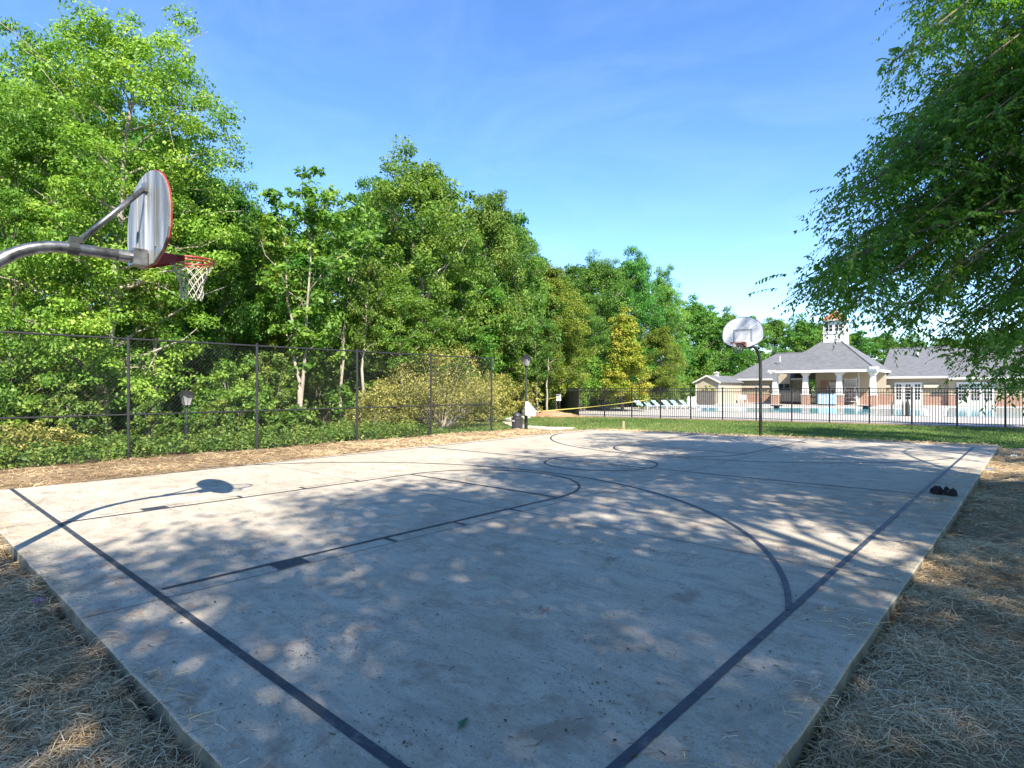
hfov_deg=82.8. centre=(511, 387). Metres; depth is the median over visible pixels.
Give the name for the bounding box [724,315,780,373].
tree
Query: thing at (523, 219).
tree
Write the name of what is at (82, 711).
straw bed
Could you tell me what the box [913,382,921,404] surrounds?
french door
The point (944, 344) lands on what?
tree
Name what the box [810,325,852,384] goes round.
tree
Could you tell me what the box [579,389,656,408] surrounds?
side pool fence
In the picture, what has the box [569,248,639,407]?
tree
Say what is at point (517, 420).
trash bin
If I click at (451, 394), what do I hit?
bush
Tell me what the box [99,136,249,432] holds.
tree
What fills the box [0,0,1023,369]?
sky
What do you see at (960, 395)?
french door
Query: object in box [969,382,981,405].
french door
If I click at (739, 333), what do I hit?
basketball hoop
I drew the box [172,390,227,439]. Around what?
bush
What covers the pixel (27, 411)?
bush
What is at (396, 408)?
bush
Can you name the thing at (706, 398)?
board fence
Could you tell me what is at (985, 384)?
french door
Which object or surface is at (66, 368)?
bush
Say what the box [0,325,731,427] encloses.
undergrowth
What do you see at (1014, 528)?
straw bed
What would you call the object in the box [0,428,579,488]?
straw bed
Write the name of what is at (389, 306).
tree
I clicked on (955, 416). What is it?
pool coping
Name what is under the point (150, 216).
basketball hoop
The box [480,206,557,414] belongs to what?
tree
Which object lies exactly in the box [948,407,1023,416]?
pool water
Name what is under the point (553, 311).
tree
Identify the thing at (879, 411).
pool water
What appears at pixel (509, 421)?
path
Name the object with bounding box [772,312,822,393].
tree
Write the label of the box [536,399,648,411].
caution tape
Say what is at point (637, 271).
tree
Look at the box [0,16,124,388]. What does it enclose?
tree
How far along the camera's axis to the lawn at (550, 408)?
25.76 m
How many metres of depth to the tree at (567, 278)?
55.44 m
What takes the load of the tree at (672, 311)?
on the ground at (124, 429)
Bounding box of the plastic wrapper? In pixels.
[31,597,44,602]
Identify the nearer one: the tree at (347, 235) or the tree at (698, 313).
the tree at (347, 235)
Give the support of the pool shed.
on the ground at (124, 429)
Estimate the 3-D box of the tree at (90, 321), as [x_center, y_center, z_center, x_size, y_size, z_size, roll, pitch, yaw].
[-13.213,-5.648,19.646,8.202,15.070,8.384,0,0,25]
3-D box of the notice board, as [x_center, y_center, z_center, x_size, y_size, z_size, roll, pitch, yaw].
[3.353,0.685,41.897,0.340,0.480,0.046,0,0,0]
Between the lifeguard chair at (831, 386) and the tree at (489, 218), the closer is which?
the tree at (489, 218)
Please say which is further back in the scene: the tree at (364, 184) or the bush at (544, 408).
the bush at (544, 408)
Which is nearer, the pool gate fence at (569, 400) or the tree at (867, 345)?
the pool gate fence at (569, 400)
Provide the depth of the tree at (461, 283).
32.73 m
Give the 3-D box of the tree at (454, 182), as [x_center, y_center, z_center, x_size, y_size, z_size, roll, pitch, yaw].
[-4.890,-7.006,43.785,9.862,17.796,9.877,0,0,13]
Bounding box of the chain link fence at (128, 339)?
[0,331,492,468]
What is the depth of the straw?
3.63 m
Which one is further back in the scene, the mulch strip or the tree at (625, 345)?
the tree at (625, 345)
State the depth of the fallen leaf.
2.91 m
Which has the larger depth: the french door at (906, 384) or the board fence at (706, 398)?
the french door at (906, 384)
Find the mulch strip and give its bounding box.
[589,416,1023,427]
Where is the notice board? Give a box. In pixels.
[556,394,560,400]
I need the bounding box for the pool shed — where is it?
[692,372,743,403]
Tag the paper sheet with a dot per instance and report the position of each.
(530, 410)
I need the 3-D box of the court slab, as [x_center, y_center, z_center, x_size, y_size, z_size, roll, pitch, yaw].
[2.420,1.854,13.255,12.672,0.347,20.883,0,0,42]
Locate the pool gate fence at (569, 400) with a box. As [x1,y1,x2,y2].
[561,387,577,414]
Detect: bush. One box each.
[0,364,64,435]
[0,420,87,453]
[14,355,99,431]
[33,380,111,445]
[126,397,178,442]
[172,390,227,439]
[189,355,279,430]
[191,398,244,437]
[239,350,307,424]
[261,404,324,433]
[286,342,358,425]
[326,376,376,421]
[344,383,419,430]
[369,342,510,431]
[377,374,447,419]
[443,372,483,419]
[464,370,521,421]
[508,365,543,414]
[535,382,556,410]
[556,354,610,410]
[587,368,626,408]
[628,380,679,405]
[669,374,689,404]
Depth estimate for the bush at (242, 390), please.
21.03 m
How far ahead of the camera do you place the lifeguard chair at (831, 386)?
65.21 m
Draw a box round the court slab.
[0,429,998,767]
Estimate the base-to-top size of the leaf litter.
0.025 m
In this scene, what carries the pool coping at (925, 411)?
on the pool deck
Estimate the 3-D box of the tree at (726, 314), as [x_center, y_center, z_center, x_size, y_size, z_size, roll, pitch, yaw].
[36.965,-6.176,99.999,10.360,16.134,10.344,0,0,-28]
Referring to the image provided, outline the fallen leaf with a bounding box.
[457,718,466,731]
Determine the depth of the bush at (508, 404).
30.51 m
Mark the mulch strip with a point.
(818, 422)
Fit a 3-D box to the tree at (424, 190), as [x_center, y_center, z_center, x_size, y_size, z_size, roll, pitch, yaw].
[-4.697,-5.732,31.102,8.597,15.234,8.239,0,0,-34]
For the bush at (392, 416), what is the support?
on the ground at (124, 429)
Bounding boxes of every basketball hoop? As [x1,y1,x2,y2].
[0,170,214,300]
[722,317,763,435]
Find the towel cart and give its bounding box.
[818,393,836,404]
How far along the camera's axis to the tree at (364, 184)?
34.07 m
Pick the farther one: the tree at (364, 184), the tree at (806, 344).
the tree at (806, 344)
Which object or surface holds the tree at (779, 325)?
on the ground at (124, 429)
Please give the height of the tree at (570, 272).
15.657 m
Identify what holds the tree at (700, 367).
on the back lawn
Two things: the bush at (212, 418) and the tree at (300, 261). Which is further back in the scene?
the tree at (300, 261)
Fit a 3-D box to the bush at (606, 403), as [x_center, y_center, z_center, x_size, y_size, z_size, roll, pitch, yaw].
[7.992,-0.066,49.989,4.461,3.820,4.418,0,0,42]
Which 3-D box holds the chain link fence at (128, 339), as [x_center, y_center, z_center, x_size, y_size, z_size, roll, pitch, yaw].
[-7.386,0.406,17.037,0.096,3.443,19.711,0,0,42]
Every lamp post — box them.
[178,389,194,443]
[521,354,530,428]
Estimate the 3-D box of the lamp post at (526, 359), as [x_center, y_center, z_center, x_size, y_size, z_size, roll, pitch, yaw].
[0.599,0.240,24.844,0.470,3.375,0.470,0,0,42]
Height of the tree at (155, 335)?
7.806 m
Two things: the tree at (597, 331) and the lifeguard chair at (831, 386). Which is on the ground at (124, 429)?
the tree at (597, 331)
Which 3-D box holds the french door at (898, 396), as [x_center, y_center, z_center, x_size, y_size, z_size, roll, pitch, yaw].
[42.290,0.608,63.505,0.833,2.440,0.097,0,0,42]
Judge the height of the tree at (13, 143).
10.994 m
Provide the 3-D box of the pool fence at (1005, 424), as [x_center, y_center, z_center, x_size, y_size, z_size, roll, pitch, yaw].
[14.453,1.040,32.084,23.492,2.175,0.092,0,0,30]
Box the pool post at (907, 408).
[904,399,910,415]
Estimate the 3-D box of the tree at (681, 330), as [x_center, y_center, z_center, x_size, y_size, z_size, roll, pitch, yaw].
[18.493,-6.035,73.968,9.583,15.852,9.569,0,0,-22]
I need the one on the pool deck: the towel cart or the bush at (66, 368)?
the towel cart
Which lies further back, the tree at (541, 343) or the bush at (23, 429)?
the tree at (541, 343)
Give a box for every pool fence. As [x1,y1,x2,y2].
[578,387,1023,426]
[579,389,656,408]
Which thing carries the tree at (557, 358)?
on the lawn at (550, 408)
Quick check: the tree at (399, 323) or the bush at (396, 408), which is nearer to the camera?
the tree at (399, 323)
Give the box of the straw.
[0,428,1023,767]
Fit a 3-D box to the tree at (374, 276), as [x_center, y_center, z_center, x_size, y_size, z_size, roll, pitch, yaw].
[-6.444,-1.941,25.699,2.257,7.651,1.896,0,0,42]
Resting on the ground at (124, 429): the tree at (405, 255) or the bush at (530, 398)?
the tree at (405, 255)
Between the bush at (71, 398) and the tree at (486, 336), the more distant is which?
the tree at (486, 336)
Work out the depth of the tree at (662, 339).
54.08 m
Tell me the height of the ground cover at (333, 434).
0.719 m
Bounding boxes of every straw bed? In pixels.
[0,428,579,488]
[0,546,187,767]
[803,448,1023,767]
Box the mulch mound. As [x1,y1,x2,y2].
[521,411,587,416]
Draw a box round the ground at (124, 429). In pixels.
[2,391,1002,767]
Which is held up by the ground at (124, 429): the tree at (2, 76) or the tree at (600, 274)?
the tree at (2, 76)
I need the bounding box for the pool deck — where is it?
[576,402,1023,426]
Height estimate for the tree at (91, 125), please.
20.460 m
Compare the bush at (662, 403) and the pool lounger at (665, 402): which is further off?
the bush at (662, 403)
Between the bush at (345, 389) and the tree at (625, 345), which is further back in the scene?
the tree at (625, 345)
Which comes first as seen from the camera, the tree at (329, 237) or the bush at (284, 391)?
the bush at (284, 391)
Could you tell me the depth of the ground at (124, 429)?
16.91 m
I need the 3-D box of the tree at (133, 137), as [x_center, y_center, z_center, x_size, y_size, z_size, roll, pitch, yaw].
[-22.149,-7.195,34.431,8.809,18.184,9.468,0,0,24]
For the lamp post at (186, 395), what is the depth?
17.54 m
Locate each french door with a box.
[894,382,903,404]
[904,382,912,404]
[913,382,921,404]
[956,382,968,405]
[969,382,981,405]
[982,382,994,405]
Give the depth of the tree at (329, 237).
38.37 m
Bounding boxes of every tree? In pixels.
[0,0,253,437]
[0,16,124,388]
[0,69,64,299]
[0,85,100,430]
[0,120,45,355]
[4,54,149,321]
[63,102,187,388]
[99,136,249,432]
[120,174,241,387]
[123,226,186,424]
[162,159,284,395]
[209,211,312,424]
[212,250,301,348]
[234,165,386,406]
[255,234,334,375]
[276,220,353,394]
[296,203,398,389]
[300,183,383,422]
[314,175,426,418]
[342,257,387,418]
[344,266,452,423]
[346,134,499,422]
[374,203,424,321]
[376,285,423,409]
[404,176,492,389]
[416,252,524,400]
[434,189,537,413]
[441,264,486,420]
[477,212,551,285]
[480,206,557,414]
[498,272,570,406]
[522,322,554,413]
[531,261,602,410]
[533,327,564,409]
[538,256,590,329]
[554,293,612,400]
[556,263,618,357]
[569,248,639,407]
[583,295,626,397]
[589,306,655,410]
[597,261,663,348]
[606,245,665,406]
[634,280,691,378]
[637,326,689,406]
[641,264,694,397]
[664,293,722,387]
[684,304,730,370]
[686,348,714,395]
[692,316,757,376]
[712,305,754,369]
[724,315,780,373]
[748,0,1023,416]
[753,317,793,358]
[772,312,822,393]
[784,322,822,396]
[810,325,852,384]
[849,330,885,362]
[863,333,910,364]
[883,332,928,362]
[928,338,963,346]
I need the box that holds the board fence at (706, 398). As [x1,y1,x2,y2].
[696,392,714,404]
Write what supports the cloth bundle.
on the court slab
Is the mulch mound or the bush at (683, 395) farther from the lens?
the bush at (683, 395)
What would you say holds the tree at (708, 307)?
on the ground at (124, 429)
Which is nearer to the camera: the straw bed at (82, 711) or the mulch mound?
the straw bed at (82, 711)
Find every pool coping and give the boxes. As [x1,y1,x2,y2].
[696,407,928,415]
[943,407,978,416]
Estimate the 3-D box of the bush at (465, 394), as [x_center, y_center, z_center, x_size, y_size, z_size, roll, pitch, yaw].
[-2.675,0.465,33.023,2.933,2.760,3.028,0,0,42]
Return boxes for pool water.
[702,407,923,415]
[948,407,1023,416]
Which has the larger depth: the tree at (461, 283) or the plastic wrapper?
the tree at (461, 283)
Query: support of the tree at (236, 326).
on the ground at (124, 429)
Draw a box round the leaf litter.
[9,448,948,767]
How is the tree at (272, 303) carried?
on the ground at (124, 429)
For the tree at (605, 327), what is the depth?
58.77 m
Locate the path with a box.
[502,416,574,429]
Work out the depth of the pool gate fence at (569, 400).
41.14 m
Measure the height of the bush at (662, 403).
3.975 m
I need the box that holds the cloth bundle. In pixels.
[930,485,957,495]
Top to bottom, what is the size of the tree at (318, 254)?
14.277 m
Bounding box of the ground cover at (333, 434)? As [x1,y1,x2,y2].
[0,418,447,469]
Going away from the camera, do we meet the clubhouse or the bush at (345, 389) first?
the bush at (345, 389)
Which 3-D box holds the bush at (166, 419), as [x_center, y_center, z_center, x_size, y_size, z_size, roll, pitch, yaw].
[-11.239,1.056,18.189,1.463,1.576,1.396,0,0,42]
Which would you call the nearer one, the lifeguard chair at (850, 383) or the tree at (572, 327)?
the tree at (572, 327)
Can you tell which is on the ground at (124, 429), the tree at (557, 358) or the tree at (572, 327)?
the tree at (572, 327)
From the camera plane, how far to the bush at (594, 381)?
45.82 m
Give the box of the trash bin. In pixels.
[511,412,522,429]
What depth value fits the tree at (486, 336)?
34.87 m
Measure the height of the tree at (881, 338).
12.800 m
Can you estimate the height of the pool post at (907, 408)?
1.100 m
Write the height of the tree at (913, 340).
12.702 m
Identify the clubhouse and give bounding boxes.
[732,311,1023,406]
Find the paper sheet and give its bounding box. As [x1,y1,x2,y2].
[525,401,535,415]
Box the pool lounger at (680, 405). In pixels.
[671,400,689,408]
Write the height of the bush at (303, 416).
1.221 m
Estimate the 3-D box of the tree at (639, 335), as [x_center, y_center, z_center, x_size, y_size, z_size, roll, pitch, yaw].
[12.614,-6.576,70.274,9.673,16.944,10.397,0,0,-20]
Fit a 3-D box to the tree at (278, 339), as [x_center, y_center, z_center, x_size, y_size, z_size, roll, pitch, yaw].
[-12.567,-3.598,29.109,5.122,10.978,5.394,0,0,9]
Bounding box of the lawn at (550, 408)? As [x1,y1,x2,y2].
[423,402,1023,447]
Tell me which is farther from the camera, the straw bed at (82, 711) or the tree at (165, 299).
the tree at (165, 299)
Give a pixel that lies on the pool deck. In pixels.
(683, 411)
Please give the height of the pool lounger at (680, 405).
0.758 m
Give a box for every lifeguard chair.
[827,382,835,392]
[843,378,858,404]
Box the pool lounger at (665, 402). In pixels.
[661,400,680,408]
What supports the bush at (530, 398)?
on the lawn at (550, 408)
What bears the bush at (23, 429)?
on the ground at (124, 429)
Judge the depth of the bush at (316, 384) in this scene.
27.27 m
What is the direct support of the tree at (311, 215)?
on the ground at (124, 429)
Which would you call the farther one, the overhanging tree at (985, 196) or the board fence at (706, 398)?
the board fence at (706, 398)
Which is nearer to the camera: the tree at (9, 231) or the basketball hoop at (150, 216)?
the basketball hoop at (150, 216)

